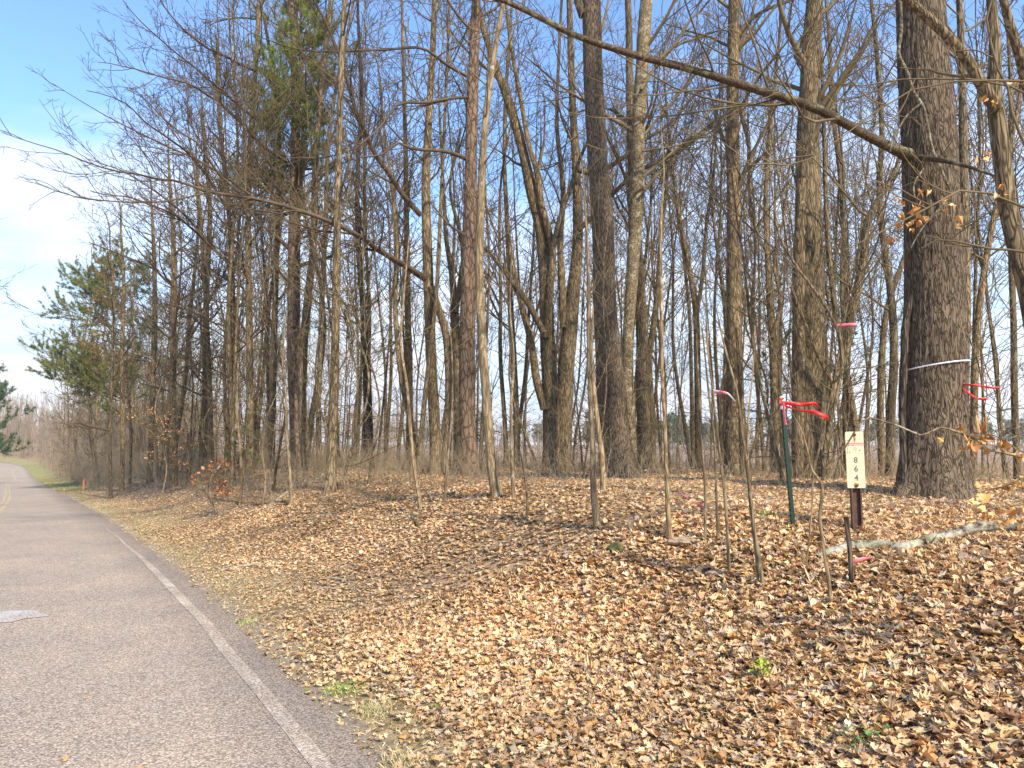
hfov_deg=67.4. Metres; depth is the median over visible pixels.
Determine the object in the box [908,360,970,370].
white band
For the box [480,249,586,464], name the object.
bare sapling
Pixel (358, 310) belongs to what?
bare sapling
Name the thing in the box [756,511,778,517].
weed
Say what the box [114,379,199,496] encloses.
oak sapling
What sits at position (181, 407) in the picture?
bare tree
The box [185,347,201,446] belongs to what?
bare tree
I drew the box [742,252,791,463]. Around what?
bare tree
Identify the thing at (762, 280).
bare tree
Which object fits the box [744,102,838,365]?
bare tree
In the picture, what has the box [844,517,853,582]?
wooden stake
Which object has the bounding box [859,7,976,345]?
bare tree
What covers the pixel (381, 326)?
bare tree
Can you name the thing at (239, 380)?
bare sapling
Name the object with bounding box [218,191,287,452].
bare tree
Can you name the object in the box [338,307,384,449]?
bare sapling
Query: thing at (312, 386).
bare tree
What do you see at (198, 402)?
bare sapling
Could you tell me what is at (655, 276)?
bare tree
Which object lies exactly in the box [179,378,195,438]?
bare tree
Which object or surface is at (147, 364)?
bare tree
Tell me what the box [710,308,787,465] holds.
bare sapling
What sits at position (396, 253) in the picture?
oak tree
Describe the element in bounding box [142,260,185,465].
bare tree
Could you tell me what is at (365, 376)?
oak tree
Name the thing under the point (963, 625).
fallen stick
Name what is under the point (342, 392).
bare tree
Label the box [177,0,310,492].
bare tree
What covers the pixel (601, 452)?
sapling
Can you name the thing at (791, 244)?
bare tree
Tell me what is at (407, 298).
poplar tree
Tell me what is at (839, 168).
oak tree
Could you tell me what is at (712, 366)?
bare tree
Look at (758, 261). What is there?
bare tree
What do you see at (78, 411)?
bare tree
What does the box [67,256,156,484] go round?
oak sapling
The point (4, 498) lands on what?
line
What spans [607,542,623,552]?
mossy stump
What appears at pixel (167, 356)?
bare tree
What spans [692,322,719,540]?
sapling
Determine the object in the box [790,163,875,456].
bare tree
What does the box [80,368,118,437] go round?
bare tree
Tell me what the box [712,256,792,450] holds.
bare sapling
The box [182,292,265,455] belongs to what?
bare sapling
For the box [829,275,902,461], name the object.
bare sapling
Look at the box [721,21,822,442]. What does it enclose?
bare tree
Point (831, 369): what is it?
bare sapling
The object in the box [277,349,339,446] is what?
bare sapling
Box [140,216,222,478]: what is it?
bare tree
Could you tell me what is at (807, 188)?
poplar tree
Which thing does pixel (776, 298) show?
bare tree
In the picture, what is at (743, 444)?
sapling
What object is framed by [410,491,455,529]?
fallen stick
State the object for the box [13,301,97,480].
bare tree
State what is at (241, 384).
bare tree
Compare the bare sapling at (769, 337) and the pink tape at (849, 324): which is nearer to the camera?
the pink tape at (849, 324)
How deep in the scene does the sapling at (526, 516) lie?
8.46 m
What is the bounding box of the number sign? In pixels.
[845,431,865,529]
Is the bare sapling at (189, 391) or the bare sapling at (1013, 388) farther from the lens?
the bare sapling at (189, 391)
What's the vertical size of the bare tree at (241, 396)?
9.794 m
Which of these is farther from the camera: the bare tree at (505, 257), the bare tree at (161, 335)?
the bare tree at (161, 335)
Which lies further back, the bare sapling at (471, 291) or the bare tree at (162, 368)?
the bare tree at (162, 368)
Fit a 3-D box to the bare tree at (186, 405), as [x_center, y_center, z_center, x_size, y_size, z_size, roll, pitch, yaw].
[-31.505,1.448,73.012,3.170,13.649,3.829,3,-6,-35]
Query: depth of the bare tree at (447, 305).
35.48 m
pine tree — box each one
[0,361,37,455]
[16,234,149,473]
[107,248,177,467]
[196,0,536,475]
[213,0,378,470]
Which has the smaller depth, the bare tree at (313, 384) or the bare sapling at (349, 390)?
the bare sapling at (349, 390)
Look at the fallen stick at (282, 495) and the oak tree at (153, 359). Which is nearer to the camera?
the fallen stick at (282, 495)
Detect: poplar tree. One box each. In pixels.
[264,0,410,493]
[346,0,459,465]
[653,0,804,475]
[662,0,894,479]
[783,0,897,476]
[852,0,1023,383]
[963,0,1023,478]
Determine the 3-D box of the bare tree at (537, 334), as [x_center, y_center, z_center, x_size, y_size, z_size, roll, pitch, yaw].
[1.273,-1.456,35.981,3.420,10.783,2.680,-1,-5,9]
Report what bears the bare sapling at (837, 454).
on the ground at (340, 708)
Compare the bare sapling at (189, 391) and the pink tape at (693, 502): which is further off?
the bare sapling at (189, 391)
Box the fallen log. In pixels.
[817,522,1023,557]
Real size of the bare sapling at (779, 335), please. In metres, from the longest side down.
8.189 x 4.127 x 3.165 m
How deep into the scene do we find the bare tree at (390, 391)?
27.00 m
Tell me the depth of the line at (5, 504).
29.67 m
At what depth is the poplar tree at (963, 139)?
13.32 m
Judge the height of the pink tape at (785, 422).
0.195 m
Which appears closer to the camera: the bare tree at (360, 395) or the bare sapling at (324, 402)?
the bare sapling at (324, 402)
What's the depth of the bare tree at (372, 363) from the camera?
54.25 m
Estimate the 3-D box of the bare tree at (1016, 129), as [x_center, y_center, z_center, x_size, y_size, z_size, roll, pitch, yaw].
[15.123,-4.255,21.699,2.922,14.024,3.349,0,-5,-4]
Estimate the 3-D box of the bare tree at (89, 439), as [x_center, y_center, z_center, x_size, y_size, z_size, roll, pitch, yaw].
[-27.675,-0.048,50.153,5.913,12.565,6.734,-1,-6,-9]
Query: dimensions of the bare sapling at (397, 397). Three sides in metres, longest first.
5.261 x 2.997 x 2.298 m
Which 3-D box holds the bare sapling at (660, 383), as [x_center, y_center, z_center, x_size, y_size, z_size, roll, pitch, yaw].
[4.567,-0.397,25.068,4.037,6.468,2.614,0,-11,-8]
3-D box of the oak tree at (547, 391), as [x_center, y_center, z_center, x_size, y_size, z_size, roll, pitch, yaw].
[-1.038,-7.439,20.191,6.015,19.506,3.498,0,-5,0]
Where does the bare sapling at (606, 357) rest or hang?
on the ground at (340, 708)
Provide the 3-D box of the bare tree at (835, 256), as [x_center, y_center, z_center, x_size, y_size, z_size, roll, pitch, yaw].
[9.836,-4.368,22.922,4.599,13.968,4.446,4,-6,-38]
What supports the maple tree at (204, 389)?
on the ground at (340, 708)
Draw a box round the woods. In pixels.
[0,384,1023,467]
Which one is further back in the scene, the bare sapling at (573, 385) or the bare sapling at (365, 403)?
the bare sapling at (573, 385)
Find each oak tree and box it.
[100,135,186,483]
[264,0,410,468]
[312,0,495,469]
[379,0,993,499]
[421,0,586,473]
[485,0,726,473]
[554,0,671,469]
[574,0,645,478]
[722,0,1023,328]
[772,0,898,472]
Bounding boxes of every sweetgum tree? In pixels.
[69,190,140,498]
[76,0,320,474]
[78,0,286,471]
[81,171,163,491]
[237,0,320,469]
[253,0,386,472]
[258,0,414,470]
[608,1,743,468]
[639,0,822,472]
[968,31,1023,477]
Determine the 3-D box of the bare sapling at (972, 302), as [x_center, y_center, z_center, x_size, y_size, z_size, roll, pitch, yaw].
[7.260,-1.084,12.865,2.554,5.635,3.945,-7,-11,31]
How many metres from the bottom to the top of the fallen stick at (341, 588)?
0.194 m
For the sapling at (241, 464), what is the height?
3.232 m
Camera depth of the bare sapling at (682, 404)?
29.60 m
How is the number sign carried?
on the ground at (340, 708)
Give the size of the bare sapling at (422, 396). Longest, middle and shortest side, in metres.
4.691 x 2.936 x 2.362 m
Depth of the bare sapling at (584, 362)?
29.37 m
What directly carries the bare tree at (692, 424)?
on the ground at (340, 708)
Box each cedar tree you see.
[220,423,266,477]
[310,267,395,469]
[452,403,480,446]
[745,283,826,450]
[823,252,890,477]
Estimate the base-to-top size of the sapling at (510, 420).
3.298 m
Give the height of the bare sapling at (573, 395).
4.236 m
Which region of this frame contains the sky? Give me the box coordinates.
[0,0,1023,444]
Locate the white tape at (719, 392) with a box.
[710,388,734,400]
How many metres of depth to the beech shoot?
3.87 m
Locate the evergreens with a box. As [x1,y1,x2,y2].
[405,410,1023,445]
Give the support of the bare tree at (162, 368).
on the ground at (340, 708)
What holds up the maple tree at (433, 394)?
on the ground at (340, 708)
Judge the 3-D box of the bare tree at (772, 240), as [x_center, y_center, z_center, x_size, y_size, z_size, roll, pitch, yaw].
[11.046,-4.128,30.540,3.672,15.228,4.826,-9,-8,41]
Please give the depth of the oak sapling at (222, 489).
15.32 m
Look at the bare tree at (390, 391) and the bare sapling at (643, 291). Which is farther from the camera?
the bare tree at (390, 391)
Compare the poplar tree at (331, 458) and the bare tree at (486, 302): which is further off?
the bare tree at (486, 302)
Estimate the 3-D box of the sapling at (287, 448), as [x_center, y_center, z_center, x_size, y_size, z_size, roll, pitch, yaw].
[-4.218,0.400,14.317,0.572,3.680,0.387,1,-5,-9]
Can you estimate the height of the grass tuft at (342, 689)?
0.109 m
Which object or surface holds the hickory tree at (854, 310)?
on the ground at (340, 708)
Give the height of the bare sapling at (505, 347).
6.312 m
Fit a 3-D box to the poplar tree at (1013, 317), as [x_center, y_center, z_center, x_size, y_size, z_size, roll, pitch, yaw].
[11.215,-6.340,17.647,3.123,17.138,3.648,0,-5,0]
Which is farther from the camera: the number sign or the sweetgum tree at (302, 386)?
the sweetgum tree at (302, 386)
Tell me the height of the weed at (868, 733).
0.116 m
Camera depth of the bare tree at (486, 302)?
36.44 m
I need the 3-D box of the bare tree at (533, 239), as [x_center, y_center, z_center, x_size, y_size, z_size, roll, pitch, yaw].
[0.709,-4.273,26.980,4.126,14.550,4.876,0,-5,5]
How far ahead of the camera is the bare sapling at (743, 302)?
18.04 m
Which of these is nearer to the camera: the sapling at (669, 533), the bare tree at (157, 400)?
the sapling at (669, 533)
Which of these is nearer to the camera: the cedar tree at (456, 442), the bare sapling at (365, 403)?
the bare sapling at (365, 403)
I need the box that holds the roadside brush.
[33,429,224,488]
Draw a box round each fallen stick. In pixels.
[217,563,263,571]
[265,479,314,508]
[309,586,378,589]
[333,577,349,584]
[359,668,390,677]
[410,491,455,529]
[837,500,895,503]
[908,599,977,633]
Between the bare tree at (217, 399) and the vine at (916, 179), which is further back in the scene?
the bare tree at (217, 399)
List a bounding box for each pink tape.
[678,489,703,506]
[783,401,786,424]
[832,323,857,326]
[853,557,872,563]
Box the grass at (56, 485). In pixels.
[22,463,566,767]
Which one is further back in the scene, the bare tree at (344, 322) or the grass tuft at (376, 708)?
the bare tree at (344, 322)
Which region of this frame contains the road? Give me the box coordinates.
[0,462,378,767]
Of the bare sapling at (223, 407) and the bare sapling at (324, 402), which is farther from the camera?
the bare sapling at (223, 407)
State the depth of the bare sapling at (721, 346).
18.46 m
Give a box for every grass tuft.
[223,615,259,627]
[318,676,369,700]
[350,696,398,721]
[374,738,431,767]
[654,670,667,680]
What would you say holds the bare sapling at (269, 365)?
on the ground at (340, 708)
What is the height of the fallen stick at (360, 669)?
0.021 m
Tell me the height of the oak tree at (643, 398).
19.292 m
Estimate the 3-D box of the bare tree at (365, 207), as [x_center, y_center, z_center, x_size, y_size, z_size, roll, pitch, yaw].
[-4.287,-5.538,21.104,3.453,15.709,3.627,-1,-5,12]
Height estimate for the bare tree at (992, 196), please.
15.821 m
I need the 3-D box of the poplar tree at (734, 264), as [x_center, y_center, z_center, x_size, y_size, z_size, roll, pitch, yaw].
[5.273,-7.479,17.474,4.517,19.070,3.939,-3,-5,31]
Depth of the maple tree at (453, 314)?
22.16 m
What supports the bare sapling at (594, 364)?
on the ground at (340, 708)
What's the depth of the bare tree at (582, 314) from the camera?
30.58 m
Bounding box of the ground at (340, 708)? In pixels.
[0,424,1023,767]
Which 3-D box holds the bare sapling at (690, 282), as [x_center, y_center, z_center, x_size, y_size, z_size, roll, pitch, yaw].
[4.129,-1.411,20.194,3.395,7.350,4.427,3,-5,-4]
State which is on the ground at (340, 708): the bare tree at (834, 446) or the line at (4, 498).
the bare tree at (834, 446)
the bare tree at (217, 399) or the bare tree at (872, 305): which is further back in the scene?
the bare tree at (217, 399)
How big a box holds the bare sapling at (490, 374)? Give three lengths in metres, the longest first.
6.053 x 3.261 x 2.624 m
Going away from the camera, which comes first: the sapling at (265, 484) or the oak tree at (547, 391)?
the sapling at (265, 484)
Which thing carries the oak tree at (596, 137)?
on the ground at (340, 708)
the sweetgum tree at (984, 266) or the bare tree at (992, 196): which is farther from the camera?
the bare tree at (992, 196)
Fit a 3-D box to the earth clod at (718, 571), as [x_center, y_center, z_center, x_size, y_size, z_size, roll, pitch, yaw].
[1.565,1.436,5.821,0.191,0.062,0.136,0,-5,0]
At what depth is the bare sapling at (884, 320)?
19.62 m
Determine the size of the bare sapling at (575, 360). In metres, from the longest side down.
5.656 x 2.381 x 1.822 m
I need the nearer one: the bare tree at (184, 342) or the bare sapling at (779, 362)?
the bare sapling at (779, 362)
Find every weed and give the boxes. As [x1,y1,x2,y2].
[748,656,770,681]
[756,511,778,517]
[818,723,908,751]
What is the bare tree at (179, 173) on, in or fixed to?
on the ground at (340, 708)
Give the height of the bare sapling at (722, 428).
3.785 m
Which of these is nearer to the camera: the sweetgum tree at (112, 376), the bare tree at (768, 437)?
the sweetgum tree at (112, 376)
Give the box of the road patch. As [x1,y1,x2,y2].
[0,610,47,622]
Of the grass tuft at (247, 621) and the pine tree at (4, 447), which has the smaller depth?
the grass tuft at (247, 621)
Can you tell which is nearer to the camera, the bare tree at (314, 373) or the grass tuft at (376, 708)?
the grass tuft at (376, 708)
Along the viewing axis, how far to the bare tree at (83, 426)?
65.49 m
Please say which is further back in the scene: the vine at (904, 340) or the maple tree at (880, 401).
the maple tree at (880, 401)
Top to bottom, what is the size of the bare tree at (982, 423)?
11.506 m
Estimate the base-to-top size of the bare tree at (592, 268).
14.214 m
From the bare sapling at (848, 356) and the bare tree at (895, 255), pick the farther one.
the bare tree at (895, 255)
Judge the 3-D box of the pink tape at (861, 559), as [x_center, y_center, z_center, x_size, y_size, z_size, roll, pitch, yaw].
[2.377,1.202,5.235,0.158,0.053,0.030,-1,-5,9]
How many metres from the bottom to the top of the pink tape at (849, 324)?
0.087 m
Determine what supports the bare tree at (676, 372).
on the ground at (340, 708)
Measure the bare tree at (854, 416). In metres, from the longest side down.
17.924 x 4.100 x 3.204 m
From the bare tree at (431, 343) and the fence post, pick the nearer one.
the fence post
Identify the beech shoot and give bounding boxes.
[826,415,1023,530]
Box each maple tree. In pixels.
[0,0,470,474]
[0,217,37,371]
[77,105,225,488]
[81,24,248,472]
[143,75,244,478]
[366,11,508,466]
[456,0,563,465]
[557,13,717,467]
[829,50,986,476]
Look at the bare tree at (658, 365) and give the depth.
26.65 m
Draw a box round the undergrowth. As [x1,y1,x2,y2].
[53,414,1023,553]
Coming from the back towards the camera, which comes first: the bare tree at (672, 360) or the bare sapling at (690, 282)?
the bare tree at (672, 360)
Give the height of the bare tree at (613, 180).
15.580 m
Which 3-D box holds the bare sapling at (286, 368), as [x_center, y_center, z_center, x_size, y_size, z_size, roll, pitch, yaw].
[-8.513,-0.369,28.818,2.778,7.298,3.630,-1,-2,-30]
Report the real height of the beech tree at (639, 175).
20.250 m
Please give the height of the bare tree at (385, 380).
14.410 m
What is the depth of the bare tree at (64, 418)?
73.71 m
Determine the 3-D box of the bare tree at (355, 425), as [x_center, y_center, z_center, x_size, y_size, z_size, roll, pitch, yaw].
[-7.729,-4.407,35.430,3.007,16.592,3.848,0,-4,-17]
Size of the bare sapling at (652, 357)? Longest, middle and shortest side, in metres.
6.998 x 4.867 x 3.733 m
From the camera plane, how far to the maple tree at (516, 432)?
21.16 m
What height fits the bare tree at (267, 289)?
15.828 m
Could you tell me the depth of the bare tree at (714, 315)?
17.85 m
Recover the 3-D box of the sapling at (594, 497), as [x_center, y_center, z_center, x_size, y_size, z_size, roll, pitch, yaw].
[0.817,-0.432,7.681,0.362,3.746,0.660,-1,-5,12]
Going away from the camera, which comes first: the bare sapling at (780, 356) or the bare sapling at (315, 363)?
the bare sapling at (315, 363)
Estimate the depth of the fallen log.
5.49 m
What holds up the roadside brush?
on the ground at (340, 708)
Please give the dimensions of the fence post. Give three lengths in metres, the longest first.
1.284 x 0.040 x 0.037 m
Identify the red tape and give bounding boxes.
[779,397,827,420]
[963,384,999,399]
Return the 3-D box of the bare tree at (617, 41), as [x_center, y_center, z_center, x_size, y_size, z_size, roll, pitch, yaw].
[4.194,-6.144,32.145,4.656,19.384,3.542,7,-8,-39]
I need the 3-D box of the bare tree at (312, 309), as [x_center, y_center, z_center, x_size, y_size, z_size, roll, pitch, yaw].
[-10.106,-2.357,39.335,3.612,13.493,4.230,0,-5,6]
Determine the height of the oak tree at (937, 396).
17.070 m
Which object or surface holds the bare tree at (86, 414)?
on the ground at (340, 708)
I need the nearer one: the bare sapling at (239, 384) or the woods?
the bare sapling at (239, 384)
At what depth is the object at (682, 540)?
6.45 m
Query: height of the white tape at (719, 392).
0.120 m
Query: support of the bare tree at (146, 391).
on the ground at (340, 708)
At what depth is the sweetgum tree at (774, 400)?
19.20 m
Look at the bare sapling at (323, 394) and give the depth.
31.54 m
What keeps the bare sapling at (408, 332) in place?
on the ground at (340, 708)
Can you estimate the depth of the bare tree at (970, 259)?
26.15 m
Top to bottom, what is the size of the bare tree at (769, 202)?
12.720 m
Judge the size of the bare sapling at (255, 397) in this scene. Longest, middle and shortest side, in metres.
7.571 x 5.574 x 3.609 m
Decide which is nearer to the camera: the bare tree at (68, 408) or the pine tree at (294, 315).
the pine tree at (294, 315)
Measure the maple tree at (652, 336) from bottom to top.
12.803 m
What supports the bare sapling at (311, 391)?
on the ground at (340, 708)
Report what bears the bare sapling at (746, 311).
on the ground at (340, 708)
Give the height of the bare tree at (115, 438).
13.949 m
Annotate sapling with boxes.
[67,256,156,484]
[82,129,328,490]
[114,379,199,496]
[117,332,223,464]
[124,337,188,470]
[131,292,238,477]
[136,223,267,487]
[144,337,222,469]
[149,279,258,475]
[152,273,227,479]
[152,345,277,459]
[162,217,285,464]
[171,169,408,484]
[177,289,286,466]
[178,246,314,458]
[182,235,384,499]
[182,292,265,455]
[182,352,220,455]
[189,441,241,516]
[190,291,316,467]
[194,311,323,461]
[195,93,364,447]
[213,263,286,458]
[230,357,244,504]
[240,312,301,460]
[240,344,284,441]
[247,48,490,491]
[256,209,397,469]
[256,303,328,448]
[257,337,356,448]
[261,394,276,506]
[271,307,295,503]
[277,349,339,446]
[283,360,346,451]
[304,258,378,456]
[307,326,353,450]
[321,275,388,448]
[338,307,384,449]
[364,233,486,456]
[373,331,443,457]
[375,345,442,461]
[380,225,527,475]
[393,224,422,508]
[412,319,541,454]
[415,320,483,436]
[439,320,539,461]
[443,147,650,476]
[443,238,526,451]
[443,327,461,503]
[452,253,534,432]
[475,319,529,453]
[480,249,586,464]
[495,245,533,498]
[503,296,622,469]
[515,220,695,478]
[519,340,586,443]
[519,450,532,521]
[529,344,586,434]
[532,312,593,448]
[549,80,677,478]
[554,240,635,452]
[555,281,653,454]
[563,227,731,469]
[572,157,607,529]
[572,195,673,469]
[585,265,705,458]
[591,307,611,493]
[615,191,746,454]
[616,280,677,442]
[617,299,711,460]
[622,122,679,541]
[631,0,967,479]
[632,284,769,474]
[643,0,878,482]
[653,360,703,461]
[654,339,691,462]
[665,250,780,466]
[678,217,787,470]
[688,165,847,466]
[690,145,902,456]
[690,276,730,576]
[691,205,839,478]
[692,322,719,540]
[696,331,711,539]
[707,207,864,458]
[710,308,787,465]
[711,307,772,586]
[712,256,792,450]
[719,314,791,418]
[738,328,771,585]
[740,208,890,479]
[742,244,837,460]
[764,185,903,473]
[767,272,898,453]
[773,104,903,478]
[787,407,832,607]
[788,82,1023,482]
[805,459,814,574]
[827,244,899,465]
[829,225,903,477]
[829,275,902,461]
[839,233,903,462]
[844,162,1022,470]
[881,255,1023,478]
[903,219,1023,477]
[988,256,1023,452]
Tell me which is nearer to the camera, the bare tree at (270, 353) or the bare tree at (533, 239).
the bare tree at (533, 239)
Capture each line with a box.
[0,465,14,505]
[0,465,16,512]
[106,528,334,767]
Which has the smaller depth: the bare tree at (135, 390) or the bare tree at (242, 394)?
the bare tree at (242, 394)
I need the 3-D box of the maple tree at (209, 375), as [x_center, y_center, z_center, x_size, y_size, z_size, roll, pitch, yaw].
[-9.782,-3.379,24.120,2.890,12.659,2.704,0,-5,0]
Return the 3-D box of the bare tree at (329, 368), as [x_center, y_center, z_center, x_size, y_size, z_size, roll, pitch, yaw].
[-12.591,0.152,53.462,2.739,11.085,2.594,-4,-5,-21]
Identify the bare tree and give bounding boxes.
[0,230,148,483]
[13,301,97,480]
[33,351,113,476]
[41,286,145,477]
[41,335,76,477]
[42,297,134,467]
[57,366,100,442]
[59,379,92,457]
[61,396,78,465]
[69,328,108,456]
[75,393,102,468]
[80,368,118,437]
[82,319,137,472]
[95,397,117,454]
[100,322,144,451]
[106,305,166,462]
[110,329,146,471]
[113,319,148,439]
[114,21,263,481]
[115,227,255,473]
[116,341,182,434]
[118,305,180,455]
[119,276,170,475]
[120,204,190,455]
[123,95,220,471]
[124,326,167,459]
[125,309,169,452]
[128,0,319,482]
[134,286,222,456]
[134,288,182,453]
[134,313,159,456]
[135,377,149,455]
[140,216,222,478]
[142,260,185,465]
[143,340,162,463]
[145,359,169,446]
[150,287,197,414]
[158,239,226,437]
[161,259,198,419]
[176,332,198,443]
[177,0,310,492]
[177,176,223,467]
[177,344,195,463]
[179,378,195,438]
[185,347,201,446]
[187,6,352,439]
[192,153,308,451]
[194,32,286,473]
[196,1,321,468]
[197,346,221,452]
[206,185,283,460]
[212,330,226,456]
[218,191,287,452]
[221,13,329,462]
[221,207,309,461]
[222,326,260,453]
[234,327,254,461]
[235,73,306,461]
[235,347,253,449]
[240,311,262,439]
[245,274,287,466]
[253,312,287,455]
[257,332,285,450]
[275,304,287,465]
[276,312,288,462]
[281,234,345,401]
[282,96,374,466]
[296,0,420,467]
[307,332,326,452]
[307,340,339,439]
[309,309,339,445]
[310,277,355,456]
[314,322,348,443]
[315,0,417,440]
[317,119,378,458]
[319,51,465,445]
[322,284,355,460]
[323,239,382,454]
[325,336,360,445]
[327,86,391,465]
[329,226,359,444]
[330,117,399,441]
[342,97,419,464]
[342,104,457,466]
[346,316,389,445]
[353,60,444,464]
[360,263,422,452]
[376,0,537,473]
[393,175,457,439]
[400,0,521,395]
[411,171,491,445]
[415,210,476,456]
[429,0,562,473]
[432,9,583,466]
[435,131,498,327]
[442,173,514,450]
[475,213,513,394]
[478,65,589,440]
[485,212,505,406]
[486,156,557,443]
[493,193,583,461]
[506,246,575,444]
[521,168,589,420]
[522,158,591,434]
[531,225,581,409]
[532,95,649,465]
[536,1,659,442]
[539,245,586,449]
[542,149,625,438]
[546,63,659,355]
[546,78,665,297]
[577,212,623,337]
[578,0,724,431]
[579,19,650,356]
[604,0,696,468]
[608,71,741,465]
[614,97,699,447]
[614,153,682,410]
[614,197,647,347]
[618,2,756,466]
[619,156,704,465]
[634,85,759,429]
[635,0,780,435]
[648,261,704,464]
[659,229,722,464]
[665,180,721,464]
[667,217,719,459]
[668,2,798,472]
[675,0,804,431]
[680,139,791,450]
[687,47,793,469]
[697,71,765,469]
[719,163,765,447]
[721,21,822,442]
[739,96,829,391]
[741,106,821,460]
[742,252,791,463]
[744,62,794,467]
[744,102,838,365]
[745,23,874,412]
[746,107,792,468]
[754,9,896,440]
[756,105,900,437]
[758,139,863,443]
[763,146,833,464]
[783,0,952,426]
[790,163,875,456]
[792,0,896,476]
[796,0,901,431]
[802,0,993,372]
[820,129,896,468]
[821,125,878,355]
[828,74,900,460]
[838,19,1002,320]
[851,194,903,423]
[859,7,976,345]
[879,176,903,341]
[891,195,998,435]
[895,17,1023,477]
[897,0,1023,399]
[903,122,1023,475]
[951,0,1023,385]
[967,6,1023,437]
[968,139,1007,369]
[973,53,1023,278]
[978,19,1023,381]
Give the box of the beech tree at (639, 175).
[509,0,774,457]
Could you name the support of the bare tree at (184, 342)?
on the ground at (340, 708)
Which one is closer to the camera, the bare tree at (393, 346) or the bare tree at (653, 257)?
the bare tree at (653, 257)
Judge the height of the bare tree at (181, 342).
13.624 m
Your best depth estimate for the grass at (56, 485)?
11.72 m
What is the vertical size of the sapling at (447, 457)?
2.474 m
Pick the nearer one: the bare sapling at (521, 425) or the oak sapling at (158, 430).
the bare sapling at (521, 425)
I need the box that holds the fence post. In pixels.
[779,396,795,526]
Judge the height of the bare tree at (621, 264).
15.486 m
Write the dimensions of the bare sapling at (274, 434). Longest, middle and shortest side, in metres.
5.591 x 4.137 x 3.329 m
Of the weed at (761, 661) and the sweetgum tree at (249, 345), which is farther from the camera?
the sweetgum tree at (249, 345)
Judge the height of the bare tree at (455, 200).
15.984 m
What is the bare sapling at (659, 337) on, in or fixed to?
on the ground at (340, 708)
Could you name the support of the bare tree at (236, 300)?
on the ground at (340, 708)
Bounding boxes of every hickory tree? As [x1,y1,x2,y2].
[400,0,562,497]
[780,0,963,479]
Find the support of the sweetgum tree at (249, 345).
on the ground at (340, 708)
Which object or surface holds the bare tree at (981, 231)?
on the ground at (340, 708)
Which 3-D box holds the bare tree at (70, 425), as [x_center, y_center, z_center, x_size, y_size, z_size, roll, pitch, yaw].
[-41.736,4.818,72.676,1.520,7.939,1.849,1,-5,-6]
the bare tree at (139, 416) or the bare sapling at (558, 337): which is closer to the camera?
the bare sapling at (558, 337)
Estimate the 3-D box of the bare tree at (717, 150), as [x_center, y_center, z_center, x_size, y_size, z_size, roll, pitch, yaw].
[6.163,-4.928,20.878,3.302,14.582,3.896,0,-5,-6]
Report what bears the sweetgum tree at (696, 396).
on the ground at (340, 708)
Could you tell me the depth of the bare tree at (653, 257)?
34.23 m
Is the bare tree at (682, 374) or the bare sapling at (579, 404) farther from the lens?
the bare tree at (682, 374)
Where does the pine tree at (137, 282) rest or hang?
on the ground at (340, 708)
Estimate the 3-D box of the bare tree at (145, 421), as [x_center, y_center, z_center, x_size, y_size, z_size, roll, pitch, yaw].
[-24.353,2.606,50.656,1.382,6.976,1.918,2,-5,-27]
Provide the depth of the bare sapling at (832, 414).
11.76 m
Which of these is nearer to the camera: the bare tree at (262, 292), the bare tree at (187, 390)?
the bare tree at (262, 292)
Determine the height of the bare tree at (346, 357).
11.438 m
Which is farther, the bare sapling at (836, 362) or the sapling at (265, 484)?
the sapling at (265, 484)
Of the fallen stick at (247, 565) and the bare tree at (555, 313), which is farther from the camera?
the bare tree at (555, 313)
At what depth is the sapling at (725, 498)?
5.80 m
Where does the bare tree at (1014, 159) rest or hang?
on the ground at (340, 708)
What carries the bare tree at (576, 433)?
on the ground at (340, 708)
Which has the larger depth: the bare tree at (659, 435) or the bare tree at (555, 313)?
the bare tree at (555, 313)
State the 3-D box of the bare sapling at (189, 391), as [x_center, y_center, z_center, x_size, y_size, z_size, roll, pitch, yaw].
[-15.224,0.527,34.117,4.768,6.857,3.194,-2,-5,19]
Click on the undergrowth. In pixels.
(390, 463)
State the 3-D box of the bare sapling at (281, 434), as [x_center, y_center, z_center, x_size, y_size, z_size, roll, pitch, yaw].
[-6.364,-1.441,16.538,4.573,7.553,3.231,-2,-5,18]
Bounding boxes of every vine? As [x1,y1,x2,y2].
[889,103,921,151]
[897,0,950,247]
[899,288,913,481]
[913,161,927,200]
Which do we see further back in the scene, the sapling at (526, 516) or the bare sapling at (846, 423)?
the bare sapling at (846, 423)
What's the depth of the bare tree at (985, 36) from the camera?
20.33 m
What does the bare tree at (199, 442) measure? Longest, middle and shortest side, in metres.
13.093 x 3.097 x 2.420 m
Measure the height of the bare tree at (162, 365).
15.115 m
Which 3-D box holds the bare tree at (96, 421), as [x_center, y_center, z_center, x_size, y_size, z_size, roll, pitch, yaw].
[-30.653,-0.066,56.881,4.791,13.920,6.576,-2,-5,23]
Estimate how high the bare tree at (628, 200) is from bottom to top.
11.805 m
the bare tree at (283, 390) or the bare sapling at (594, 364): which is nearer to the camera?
the bare sapling at (594, 364)
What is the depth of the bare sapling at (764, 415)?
20.00 m
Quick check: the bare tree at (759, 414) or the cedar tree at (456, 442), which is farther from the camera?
the bare tree at (759, 414)

